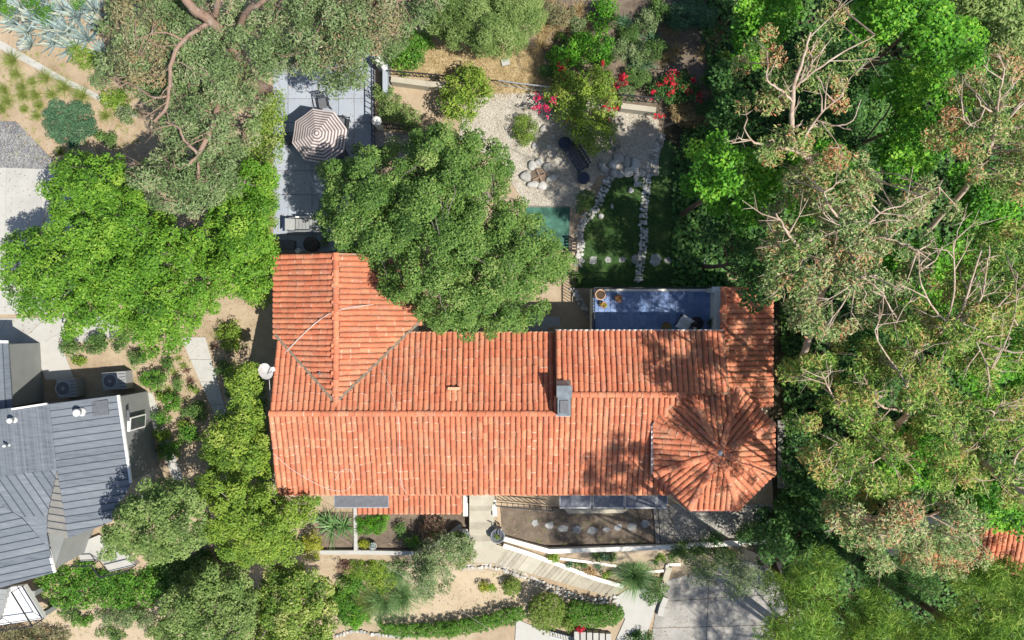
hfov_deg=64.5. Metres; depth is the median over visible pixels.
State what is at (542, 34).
dry grass tuft
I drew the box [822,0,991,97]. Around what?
leafy tree
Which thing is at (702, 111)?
shrub
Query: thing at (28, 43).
agave
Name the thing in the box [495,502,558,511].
balcony railing
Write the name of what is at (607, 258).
stepping stone
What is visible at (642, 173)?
boulder
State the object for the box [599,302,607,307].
flower pot
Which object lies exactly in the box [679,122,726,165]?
shrub
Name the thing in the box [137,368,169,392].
shrub
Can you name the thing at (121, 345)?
shrub
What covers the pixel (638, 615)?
walk
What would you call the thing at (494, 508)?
gate pillar
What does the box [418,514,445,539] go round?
shrub
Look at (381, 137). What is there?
side gravel path
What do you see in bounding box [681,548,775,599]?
wispy tree
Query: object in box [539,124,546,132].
boulder
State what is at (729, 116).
leafy tree
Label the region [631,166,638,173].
boulder
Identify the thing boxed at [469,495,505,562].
front steps
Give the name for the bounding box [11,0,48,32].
agave
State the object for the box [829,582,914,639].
pine tree
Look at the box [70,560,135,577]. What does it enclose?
side railing
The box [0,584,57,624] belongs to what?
white deck
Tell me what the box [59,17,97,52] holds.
agave
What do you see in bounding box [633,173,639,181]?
boulder
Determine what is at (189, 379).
plant
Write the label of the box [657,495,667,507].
awning
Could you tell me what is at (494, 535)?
urn planter
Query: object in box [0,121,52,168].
gravel drive
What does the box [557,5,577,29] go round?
dry grass tuft
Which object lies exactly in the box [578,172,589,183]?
side table
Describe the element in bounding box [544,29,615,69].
shrub
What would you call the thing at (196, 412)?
shrub
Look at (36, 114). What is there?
grass tuft
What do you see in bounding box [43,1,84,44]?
agave
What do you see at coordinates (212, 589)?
laurel tree
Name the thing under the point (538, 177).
fire pit
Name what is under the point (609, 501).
awning
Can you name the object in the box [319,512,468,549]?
planting bed
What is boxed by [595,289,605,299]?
flower pot
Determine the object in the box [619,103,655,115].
boundary wall
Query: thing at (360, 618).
shrub
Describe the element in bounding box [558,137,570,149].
side table
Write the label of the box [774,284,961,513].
eucalyptus tree
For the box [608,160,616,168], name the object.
boulder
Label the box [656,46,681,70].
dry grass tuft
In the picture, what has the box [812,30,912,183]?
leafy tree
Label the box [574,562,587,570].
shrub
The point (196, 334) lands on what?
weeds
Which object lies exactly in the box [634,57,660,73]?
spiky plant
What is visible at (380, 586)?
shrub
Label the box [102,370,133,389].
air conditioner
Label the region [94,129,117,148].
shrub
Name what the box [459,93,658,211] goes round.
gravel court
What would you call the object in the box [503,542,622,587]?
stair curb
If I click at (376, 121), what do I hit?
globe lamp
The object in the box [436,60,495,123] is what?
shrub
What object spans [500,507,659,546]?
garden bed soil
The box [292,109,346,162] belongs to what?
patio umbrella
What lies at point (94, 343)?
shrub
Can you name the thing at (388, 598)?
dry grass tuft
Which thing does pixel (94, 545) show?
side deck
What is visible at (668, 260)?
stepping stone
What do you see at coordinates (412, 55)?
shrub
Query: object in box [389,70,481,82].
fence
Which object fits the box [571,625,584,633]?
red flowers
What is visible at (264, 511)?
laurel tree
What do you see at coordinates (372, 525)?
groundcover
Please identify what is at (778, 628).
pine tree
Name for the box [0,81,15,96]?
grass tuft
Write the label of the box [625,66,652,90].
shrub
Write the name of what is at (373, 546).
flower pot
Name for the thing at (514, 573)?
stone edging
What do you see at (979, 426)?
eucalyptus tree
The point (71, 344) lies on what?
shrub
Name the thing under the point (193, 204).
eucalyptus tree
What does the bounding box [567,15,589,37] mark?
shrub
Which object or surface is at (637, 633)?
groundcover
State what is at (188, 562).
shrub
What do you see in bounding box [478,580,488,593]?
shrub
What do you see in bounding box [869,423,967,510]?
leafy tree
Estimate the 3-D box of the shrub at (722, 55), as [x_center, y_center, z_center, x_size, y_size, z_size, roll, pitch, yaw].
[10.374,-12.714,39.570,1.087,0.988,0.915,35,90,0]
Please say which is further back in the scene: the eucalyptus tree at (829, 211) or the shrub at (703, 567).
the shrub at (703, 567)
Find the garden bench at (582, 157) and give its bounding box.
[563,141,591,173]
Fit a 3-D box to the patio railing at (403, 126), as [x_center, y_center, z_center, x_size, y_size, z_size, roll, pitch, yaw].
[-5.575,-9.371,39.513,2.260,0.975,0.108,7,90,0]
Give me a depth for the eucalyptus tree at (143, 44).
32.85 m
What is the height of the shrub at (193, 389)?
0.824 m
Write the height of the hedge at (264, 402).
2.195 m
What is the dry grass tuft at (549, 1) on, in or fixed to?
on the shaded slope at (691, 63)
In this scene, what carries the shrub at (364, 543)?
on the planting bed at (413, 522)
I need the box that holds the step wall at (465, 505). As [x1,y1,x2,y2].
[463,495,468,515]
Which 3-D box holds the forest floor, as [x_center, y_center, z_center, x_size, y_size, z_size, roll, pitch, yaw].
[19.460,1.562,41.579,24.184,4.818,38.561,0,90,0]
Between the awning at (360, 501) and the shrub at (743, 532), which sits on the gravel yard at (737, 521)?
the shrub at (743, 532)
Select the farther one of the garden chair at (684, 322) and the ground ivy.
the ground ivy
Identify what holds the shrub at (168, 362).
on the entry path bed at (109, 358)
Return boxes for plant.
[164,383,171,394]
[169,368,176,376]
[171,355,184,362]
[178,361,188,370]
[179,367,192,375]
[186,375,195,384]
[209,341,219,351]
[615,12,636,32]
[619,24,644,45]
[624,52,646,71]
[630,34,654,62]
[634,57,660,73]
[643,29,664,44]
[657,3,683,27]
[676,1,694,20]
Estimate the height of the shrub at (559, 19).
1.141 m
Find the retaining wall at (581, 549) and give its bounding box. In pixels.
[504,536,775,553]
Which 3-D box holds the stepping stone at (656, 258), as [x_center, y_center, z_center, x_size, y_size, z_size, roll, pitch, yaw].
[7.063,-2.958,40.001,0.528,0.098,0.680,19,90,0]
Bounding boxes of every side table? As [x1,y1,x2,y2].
[303,237,319,251]
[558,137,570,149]
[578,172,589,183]
[691,317,703,329]
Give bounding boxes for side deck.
[79,534,139,570]
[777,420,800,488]
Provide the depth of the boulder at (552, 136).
39.87 m
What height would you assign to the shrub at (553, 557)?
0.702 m
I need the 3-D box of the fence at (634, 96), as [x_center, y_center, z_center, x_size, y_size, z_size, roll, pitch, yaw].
[6.133,-10.561,38.788,1.975,0.925,0.050,5,90,0]
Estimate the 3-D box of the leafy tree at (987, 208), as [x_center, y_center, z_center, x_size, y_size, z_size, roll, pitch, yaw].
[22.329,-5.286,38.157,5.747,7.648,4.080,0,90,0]
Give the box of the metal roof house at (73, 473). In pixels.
[0,340,158,587]
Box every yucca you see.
[306,507,339,534]
[317,504,352,547]
[331,510,356,538]
[607,559,659,603]
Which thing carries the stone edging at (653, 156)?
on the lawn at (669, 151)
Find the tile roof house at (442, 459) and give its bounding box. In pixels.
[268,253,776,514]
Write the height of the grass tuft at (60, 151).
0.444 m
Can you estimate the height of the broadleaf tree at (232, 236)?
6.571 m
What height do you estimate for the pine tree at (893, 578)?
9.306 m
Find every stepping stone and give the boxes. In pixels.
[531,520,538,526]
[545,522,553,528]
[558,525,567,531]
[572,525,581,533]
[587,526,597,534]
[589,256,596,263]
[602,527,610,531]
[604,256,610,262]
[614,523,621,530]
[619,256,625,262]
[627,522,636,529]
[631,254,638,263]
[641,519,649,527]
[650,254,660,266]
[664,257,671,262]
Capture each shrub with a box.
[0,0,15,19]
[0,622,71,639]
[21,0,40,13]
[33,2,57,27]
[57,608,80,622]
[58,338,81,357]
[62,41,100,71]
[70,0,84,9]
[70,355,86,366]
[71,613,94,627]
[82,331,109,354]
[86,69,113,91]
[93,605,156,629]
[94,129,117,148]
[94,624,127,639]
[96,87,131,111]
[109,332,128,353]
[114,105,139,124]
[121,74,146,87]
[126,608,144,621]
[127,348,147,369]
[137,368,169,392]
[144,624,161,639]
[150,409,172,427]
[152,428,171,442]
[154,546,226,599]
[155,390,166,401]
[155,440,180,461]
[158,357,173,370]
[160,390,182,411]
[169,374,185,392]
[173,66,196,89]
[175,422,200,444]
[176,419,188,430]
[179,400,207,421]
[186,384,199,393]
[197,80,214,108]
[213,360,232,377]
[214,318,243,353]
[223,374,244,397]
[301,529,323,561]
[328,588,356,620]
[335,558,352,574]
[335,570,367,598]
[338,601,370,630]
[343,559,390,581]
[358,539,371,549]
[364,571,397,596]
[373,83,422,133]
[385,558,410,573]
[387,28,434,76]
[392,521,409,540]
[401,534,421,549]
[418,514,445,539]
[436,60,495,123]
[445,529,476,571]
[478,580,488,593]
[487,583,497,592]
[511,113,538,147]
[537,0,559,23]
[539,62,560,78]
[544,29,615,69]
[546,1,576,28]
[547,553,559,564]
[562,616,576,633]
[565,561,574,568]
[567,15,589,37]
[568,269,585,287]
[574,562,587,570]
[575,189,595,215]
[583,566,596,577]
[587,0,620,33]
[590,552,604,561]
[594,563,604,571]
[600,552,610,561]
[602,569,613,578]
[607,552,617,564]
[609,36,631,62]
[614,22,641,42]
[615,82,635,102]
[624,36,654,68]
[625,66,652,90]
[634,6,664,35]
[642,39,670,62]
[642,576,669,606]
[648,0,673,19]
[655,553,666,563]
[664,0,701,33]
[665,99,709,129]
[667,552,678,562]
[669,540,688,556]
[675,539,711,563]
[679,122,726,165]
[690,561,718,573]
[694,96,721,124]
[698,75,715,86]
[701,530,724,546]
[702,66,734,92]
[711,546,743,567]
[715,49,731,64]
[733,520,757,545]
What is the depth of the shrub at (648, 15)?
39.16 m
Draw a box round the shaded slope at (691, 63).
[540,0,716,124]
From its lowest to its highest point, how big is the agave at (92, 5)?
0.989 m
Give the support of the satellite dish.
attached to the tile roof house at (442, 459)
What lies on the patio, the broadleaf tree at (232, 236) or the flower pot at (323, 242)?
the flower pot at (323, 242)
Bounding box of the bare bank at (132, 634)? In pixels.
[32,598,222,639]
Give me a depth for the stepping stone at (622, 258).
39.95 m
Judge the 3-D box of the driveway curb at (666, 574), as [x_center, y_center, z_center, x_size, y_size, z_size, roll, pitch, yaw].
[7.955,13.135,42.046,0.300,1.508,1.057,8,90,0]
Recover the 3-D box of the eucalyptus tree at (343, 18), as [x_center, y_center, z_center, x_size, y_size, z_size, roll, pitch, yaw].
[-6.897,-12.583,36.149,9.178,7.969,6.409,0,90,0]
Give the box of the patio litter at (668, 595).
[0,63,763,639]
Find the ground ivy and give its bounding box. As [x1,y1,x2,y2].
[670,0,1023,639]
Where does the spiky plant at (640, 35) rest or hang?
on the shaded slope at (691, 63)
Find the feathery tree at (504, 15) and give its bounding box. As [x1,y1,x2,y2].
[424,0,548,61]
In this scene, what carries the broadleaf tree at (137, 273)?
on the ground at (566, 310)
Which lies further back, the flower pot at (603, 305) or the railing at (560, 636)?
the railing at (560, 636)
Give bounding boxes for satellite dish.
[258,363,275,399]
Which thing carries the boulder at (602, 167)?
on the gravel court
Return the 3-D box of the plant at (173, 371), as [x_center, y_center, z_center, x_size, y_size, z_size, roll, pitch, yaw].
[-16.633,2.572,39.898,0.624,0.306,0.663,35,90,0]
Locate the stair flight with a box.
[0,586,11,619]
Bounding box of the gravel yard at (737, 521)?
[670,504,775,542]
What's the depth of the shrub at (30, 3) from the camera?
38.94 m
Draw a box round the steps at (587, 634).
[574,628,610,639]
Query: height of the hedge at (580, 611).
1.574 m
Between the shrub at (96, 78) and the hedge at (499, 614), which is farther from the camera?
the hedge at (499, 614)
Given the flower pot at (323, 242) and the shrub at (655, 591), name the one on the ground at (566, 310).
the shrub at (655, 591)
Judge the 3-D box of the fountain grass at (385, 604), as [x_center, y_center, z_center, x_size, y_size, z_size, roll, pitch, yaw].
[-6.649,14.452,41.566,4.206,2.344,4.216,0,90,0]
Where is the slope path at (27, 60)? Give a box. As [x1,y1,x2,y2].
[0,41,134,116]
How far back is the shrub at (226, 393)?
39.49 m
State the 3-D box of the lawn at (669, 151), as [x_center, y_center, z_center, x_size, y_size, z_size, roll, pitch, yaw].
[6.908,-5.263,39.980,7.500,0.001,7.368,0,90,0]
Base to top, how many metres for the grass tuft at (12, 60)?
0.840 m
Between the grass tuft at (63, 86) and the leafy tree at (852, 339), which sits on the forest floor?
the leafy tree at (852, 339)
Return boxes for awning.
[334,495,388,507]
[560,495,590,507]
[593,495,623,507]
[625,495,656,507]
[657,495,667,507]
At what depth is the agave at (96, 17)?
39.45 m
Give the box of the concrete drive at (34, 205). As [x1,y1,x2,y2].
[0,168,79,313]
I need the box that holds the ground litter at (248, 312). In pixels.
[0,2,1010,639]
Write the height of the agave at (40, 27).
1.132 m
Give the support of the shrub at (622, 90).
on the shaded slope at (691, 63)
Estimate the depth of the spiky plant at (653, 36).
39.77 m
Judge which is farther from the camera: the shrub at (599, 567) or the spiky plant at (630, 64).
the shrub at (599, 567)
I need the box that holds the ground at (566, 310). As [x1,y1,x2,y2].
[0,0,782,639]
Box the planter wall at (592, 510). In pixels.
[564,508,628,513]
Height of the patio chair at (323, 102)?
0.985 m
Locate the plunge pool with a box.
[525,206,570,250]
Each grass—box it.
[349,587,383,619]
[353,577,414,631]
[376,576,427,622]
[383,568,413,587]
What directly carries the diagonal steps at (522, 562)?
on the ground at (566, 310)
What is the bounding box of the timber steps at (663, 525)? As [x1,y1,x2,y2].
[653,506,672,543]
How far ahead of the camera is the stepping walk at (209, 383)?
39.96 m
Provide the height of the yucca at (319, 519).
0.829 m
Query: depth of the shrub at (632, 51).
39.25 m
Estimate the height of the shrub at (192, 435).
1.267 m
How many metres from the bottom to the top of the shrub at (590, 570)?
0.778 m
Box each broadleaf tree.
[0,149,221,361]
[202,157,280,314]
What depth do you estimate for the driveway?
42.17 m
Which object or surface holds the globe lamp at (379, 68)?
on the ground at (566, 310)
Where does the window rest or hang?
in the metal roof house at (73, 473)
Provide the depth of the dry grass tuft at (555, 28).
39.77 m
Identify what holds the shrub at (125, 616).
on the bare bank at (132, 634)
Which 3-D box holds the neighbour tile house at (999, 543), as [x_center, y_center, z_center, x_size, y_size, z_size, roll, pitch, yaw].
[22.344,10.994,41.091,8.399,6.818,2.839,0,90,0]
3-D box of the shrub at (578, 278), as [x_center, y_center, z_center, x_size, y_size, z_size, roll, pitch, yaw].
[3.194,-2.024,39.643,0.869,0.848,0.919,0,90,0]
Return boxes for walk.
[0,317,118,379]
[148,393,182,479]
[181,337,228,421]
[515,620,579,639]
[615,588,658,639]
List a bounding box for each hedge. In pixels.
[239,87,286,221]
[239,215,280,309]
[247,371,274,484]
[376,606,526,639]
[566,599,624,629]
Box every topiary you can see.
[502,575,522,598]
[526,590,568,635]
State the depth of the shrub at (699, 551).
39.56 m
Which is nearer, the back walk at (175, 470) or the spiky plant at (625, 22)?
the spiky plant at (625, 22)
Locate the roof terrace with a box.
[590,287,719,331]
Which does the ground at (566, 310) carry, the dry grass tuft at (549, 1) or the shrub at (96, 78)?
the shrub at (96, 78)
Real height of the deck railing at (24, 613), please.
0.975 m
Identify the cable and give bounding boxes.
[271,304,372,367]
[273,453,353,490]
[275,494,505,639]
[285,306,361,353]
[381,371,405,491]
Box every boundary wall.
[391,76,453,91]
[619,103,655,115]
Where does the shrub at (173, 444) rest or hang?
on the entry path bed at (109, 358)
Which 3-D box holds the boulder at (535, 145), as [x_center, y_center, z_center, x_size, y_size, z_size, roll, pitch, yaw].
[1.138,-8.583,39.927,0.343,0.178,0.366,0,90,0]
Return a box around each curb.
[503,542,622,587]
[560,557,615,566]
[644,563,680,572]
[657,596,667,616]
[661,566,671,583]
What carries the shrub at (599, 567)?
on the ground at (566, 310)
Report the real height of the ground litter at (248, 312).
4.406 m
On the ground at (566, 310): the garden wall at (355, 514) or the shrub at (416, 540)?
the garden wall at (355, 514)
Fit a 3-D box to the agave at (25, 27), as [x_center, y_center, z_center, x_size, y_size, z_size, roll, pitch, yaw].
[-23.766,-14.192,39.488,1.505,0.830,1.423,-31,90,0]
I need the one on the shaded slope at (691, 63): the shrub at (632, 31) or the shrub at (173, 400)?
the shrub at (632, 31)
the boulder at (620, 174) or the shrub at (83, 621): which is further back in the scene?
the shrub at (83, 621)
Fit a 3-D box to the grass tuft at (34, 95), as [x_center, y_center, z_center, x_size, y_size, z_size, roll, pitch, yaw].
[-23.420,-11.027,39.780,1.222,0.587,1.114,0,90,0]
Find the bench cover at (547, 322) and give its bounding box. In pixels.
[525,316,559,330]
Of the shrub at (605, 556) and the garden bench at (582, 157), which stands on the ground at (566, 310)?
the shrub at (605, 556)
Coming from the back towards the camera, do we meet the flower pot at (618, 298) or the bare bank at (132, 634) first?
the bare bank at (132, 634)
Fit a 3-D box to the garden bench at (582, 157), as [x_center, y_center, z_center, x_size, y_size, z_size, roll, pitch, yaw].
[3.169,-7.971,39.545,0.722,0.910,1.433,-33,90,0]
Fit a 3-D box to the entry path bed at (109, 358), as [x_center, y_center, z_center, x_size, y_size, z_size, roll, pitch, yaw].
[-16.976,3.642,39.988,9.962,0.001,7.452,-12,90,0]
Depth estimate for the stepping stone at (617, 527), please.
39.95 m
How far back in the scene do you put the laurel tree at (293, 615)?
37.22 m
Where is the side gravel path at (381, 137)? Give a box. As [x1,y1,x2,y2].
[375,131,423,159]
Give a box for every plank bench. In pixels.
[568,238,577,252]
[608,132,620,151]
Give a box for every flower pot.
[319,235,330,245]
[369,542,376,551]
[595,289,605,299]
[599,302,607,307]
[615,294,621,302]
[660,321,672,331]
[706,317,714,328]
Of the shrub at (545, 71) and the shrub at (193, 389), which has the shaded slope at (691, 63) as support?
the shrub at (545, 71)
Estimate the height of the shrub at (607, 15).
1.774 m
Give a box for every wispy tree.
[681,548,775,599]
[892,518,993,581]
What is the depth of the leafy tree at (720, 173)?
30.93 m
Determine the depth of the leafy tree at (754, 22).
34.69 m
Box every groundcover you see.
[33,559,175,611]
[40,97,98,149]
[355,514,389,535]
[624,629,653,639]
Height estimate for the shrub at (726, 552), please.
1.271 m
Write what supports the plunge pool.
on the ground at (566, 310)
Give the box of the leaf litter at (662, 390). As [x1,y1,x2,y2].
[282,260,771,503]
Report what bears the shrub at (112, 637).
on the bare bank at (132, 634)
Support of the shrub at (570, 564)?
on the ground at (566, 310)
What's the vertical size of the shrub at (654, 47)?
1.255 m
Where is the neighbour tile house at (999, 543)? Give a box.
[873,512,1023,574]
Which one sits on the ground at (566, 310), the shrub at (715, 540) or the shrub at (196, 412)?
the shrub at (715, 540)
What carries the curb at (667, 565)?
on the ground at (566, 310)
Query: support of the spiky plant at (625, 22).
on the shaded slope at (691, 63)
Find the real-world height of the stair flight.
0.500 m
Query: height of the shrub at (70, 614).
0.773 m
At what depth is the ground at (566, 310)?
40.00 m
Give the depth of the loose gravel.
39.97 m
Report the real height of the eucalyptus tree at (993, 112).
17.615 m
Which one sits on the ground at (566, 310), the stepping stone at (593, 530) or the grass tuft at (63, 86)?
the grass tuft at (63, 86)
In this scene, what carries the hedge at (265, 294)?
on the ground at (566, 310)
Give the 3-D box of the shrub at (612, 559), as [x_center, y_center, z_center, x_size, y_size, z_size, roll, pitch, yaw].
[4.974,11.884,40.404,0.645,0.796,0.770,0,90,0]
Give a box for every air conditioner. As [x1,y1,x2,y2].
[55,377,85,397]
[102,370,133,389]
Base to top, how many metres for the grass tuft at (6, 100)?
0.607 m
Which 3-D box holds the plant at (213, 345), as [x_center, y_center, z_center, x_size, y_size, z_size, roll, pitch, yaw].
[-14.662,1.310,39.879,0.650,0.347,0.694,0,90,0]
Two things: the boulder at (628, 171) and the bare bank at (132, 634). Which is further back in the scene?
the bare bank at (132, 634)
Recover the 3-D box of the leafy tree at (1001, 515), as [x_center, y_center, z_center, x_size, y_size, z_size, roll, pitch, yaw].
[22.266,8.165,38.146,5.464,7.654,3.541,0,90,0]
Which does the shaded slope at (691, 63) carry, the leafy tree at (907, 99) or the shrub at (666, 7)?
the shrub at (666, 7)
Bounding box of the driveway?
[651,560,803,639]
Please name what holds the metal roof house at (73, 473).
on the ground at (566, 310)
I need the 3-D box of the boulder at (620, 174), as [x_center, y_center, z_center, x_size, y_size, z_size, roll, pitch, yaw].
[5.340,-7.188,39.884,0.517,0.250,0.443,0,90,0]
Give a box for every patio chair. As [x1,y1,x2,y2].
[281,132,293,146]
[315,91,331,109]
[336,148,348,159]
[338,116,350,131]
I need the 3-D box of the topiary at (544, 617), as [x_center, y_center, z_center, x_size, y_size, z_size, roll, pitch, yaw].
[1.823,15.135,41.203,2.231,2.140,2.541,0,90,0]
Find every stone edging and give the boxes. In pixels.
[335,629,418,638]
[463,564,619,603]
[569,288,589,317]
[574,172,613,267]
[634,132,665,282]
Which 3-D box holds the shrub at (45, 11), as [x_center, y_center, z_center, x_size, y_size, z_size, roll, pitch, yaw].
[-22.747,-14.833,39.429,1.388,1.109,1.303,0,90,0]
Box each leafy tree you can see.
[678,128,780,237]
[697,211,780,314]
[702,55,753,149]
[729,0,805,70]
[752,492,871,567]
[761,136,882,228]
[777,413,841,513]
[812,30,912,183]
[812,288,926,423]
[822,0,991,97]
[851,56,973,189]
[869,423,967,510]
[875,229,982,318]
[929,326,1023,412]
[933,0,1023,70]
[944,159,1023,247]
[953,462,1023,542]
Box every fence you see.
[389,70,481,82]
[498,80,549,91]
[618,94,661,103]
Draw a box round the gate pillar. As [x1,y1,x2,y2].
[492,497,496,515]
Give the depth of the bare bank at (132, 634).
40.75 m
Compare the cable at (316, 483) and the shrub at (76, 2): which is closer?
the cable at (316, 483)
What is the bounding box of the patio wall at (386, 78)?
[383,64,390,98]
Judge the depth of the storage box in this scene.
39.40 m
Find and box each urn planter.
[456,528,469,539]
[490,528,504,542]
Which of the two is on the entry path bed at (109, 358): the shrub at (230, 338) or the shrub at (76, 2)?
the shrub at (230, 338)
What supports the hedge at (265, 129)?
on the ground at (566, 310)
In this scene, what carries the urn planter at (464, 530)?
on the ground at (566, 310)
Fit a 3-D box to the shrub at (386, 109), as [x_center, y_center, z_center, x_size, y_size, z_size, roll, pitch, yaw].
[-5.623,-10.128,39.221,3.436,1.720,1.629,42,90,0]
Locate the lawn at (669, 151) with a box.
[576,139,726,287]
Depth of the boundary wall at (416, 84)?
39.25 m
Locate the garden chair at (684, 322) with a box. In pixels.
[674,314,693,331]
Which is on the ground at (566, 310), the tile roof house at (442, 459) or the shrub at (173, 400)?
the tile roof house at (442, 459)
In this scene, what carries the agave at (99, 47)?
on the ground at (566, 310)
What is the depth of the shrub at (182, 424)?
39.53 m
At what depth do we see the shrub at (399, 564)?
40.95 m
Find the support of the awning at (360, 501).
attached to the tile roof house at (442, 459)
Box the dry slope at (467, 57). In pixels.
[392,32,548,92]
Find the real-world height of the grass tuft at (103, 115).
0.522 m
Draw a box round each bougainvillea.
[531,57,628,157]
[645,69,702,119]
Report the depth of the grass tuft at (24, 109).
39.92 m
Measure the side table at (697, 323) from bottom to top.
0.460 m
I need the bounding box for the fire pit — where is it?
[520,158,556,189]
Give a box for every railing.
[0,585,43,630]
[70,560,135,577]
[370,56,374,148]
[381,123,414,131]
[491,522,499,538]
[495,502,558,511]
[549,630,579,639]
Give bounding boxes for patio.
[273,51,374,251]
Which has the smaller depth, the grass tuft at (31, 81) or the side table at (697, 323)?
the side table at (697, 323)
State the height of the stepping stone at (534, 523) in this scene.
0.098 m
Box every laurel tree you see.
[96,476,208,566]
[154,556,265,639]
[193,465,322,570]
[197,361,274,479]
[252,561,338,639]
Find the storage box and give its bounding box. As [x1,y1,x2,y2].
[273,240,295,249]
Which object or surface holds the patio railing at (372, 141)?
on the patio
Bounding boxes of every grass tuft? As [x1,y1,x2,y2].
[0,48,24,76]
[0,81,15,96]
[0,93,15,110]
[0,102,9,118]
[6,67,25,80]
[11,78,29,93]
[13,88,29,103]
[20,103,31,114]
[24,74,39,89]
[25,85,44,102]
[30,97,45,110]
[30,109,42,121]
[32,65,56,91]
[40,85,62,100]
[48,76,80,103]
[52,145,66,158]
[69,81,93,103]
[98,106,112,124]
[380,584,402,600]
[530,31,551,56]
[533,24,555,42]
[543,16,565,36]
[544,0,565,18]
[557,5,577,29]
[567,0,590,21]
[578,9,595,31]
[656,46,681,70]
[666,35,688,61]
[694,41,714,62]
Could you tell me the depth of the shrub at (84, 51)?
39.47 m
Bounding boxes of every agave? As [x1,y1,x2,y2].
[0,0,28,22]
[0,7,21,33]
[5,11,35,45]
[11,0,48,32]
[16,29,38,51]
[23,0,51,15]
[28,1,65,43]
[36,24,64,55]
[37,0,71,21]
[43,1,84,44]
[47,0,93,33]
[49,25,86,62]
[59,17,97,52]
[74,0,105,22]
[81,9,107,38]
[87,38,112,61]
[651,559,661,568]
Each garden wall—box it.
[320,523,462,555]
[353,508,358,550]
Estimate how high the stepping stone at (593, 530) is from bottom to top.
0.098 m
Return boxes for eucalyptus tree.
[92,0,284,214]
[124,147,243,219]
[256,0,448,100]
[724,0,884,225]
[742,149,963,367]
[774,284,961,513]
[819,483,994,586]
[861,204,1023,413]
[905,380,1023,510]
[910,37,1023,243]
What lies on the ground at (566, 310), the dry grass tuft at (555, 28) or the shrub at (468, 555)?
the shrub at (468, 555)
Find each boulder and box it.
[16,40,24,50]
[532,142,538,149]
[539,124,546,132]
[550,133,555,139]
[598,161,608,172]
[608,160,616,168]
[609,169,616,177]
[613,153,624,163]
[616,169,624,177]
[623,155,630,166]
[624,167,632,176]
[631,157,640,168]
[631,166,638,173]
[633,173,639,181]
[633,181,641,186]
[638,170,646,176]
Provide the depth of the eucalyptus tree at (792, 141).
26.83 m
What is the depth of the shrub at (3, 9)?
39.08 m
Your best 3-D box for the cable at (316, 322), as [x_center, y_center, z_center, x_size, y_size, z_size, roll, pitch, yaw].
[-8.899,0.632,36.056,5.186,1.026,0.571,-35,90,0]
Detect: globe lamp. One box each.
[372,116,383,129]
[376,56,383,71]
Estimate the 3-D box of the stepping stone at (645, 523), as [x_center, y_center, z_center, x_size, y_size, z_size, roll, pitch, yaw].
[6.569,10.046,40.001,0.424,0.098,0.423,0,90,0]
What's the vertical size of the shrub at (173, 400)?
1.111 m
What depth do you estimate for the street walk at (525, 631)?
42.15 m
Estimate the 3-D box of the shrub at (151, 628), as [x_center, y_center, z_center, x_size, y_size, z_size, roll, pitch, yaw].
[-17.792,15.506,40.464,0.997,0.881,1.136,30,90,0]
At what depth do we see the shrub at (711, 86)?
39.02 m
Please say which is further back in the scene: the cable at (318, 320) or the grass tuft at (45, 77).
the grass tuft at (45, 77)
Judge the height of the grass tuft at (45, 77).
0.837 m
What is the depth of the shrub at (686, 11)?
39.00 m
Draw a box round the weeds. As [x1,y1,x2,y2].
[0,50,642,638]
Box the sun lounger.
[282,216,326,232]
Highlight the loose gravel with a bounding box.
[0,96,762,541]
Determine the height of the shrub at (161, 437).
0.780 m
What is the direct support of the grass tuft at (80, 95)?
on the ground at (566, 310)
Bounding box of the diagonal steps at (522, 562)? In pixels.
[495,549,621,596]
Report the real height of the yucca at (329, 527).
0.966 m
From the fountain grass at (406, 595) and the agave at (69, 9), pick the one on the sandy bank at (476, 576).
the fountain grass at (406, 595)
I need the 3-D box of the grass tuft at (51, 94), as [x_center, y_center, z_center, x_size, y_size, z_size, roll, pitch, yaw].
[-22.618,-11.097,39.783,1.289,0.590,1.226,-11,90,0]
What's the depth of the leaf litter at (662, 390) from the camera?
35.72 m
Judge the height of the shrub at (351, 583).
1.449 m
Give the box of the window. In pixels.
[127,414,145,431]
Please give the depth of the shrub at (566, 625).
41.61 m
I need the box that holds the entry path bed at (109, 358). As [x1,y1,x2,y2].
[60,300,260,465]
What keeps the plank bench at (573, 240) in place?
on the ground at (566, 310)
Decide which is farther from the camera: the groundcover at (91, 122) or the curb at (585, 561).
the curb at (585, 561)
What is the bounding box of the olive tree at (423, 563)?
[406,530,473,603]
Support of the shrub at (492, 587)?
on the sandy bank at (476, 576)
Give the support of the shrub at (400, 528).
on the planting bed at (413, 522)
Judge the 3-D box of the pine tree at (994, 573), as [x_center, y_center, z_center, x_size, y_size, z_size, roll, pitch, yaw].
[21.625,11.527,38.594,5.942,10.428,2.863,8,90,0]
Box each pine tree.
[750,542,848,639]
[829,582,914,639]
[854,552,944,606]
[873,574,1023,639]
[936,554,1023,604]
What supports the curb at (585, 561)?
on the ground at (566, 310)
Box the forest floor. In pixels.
[664,0,1023,639]
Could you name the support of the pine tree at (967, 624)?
on the forest floor
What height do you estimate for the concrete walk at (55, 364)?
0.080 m
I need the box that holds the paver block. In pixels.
[501,59,509,66]
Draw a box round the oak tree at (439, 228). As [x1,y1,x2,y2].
[311,121,577,343]
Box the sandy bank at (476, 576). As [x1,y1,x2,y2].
[341,565,575,628]
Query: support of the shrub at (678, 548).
on the ground at (566, 310)

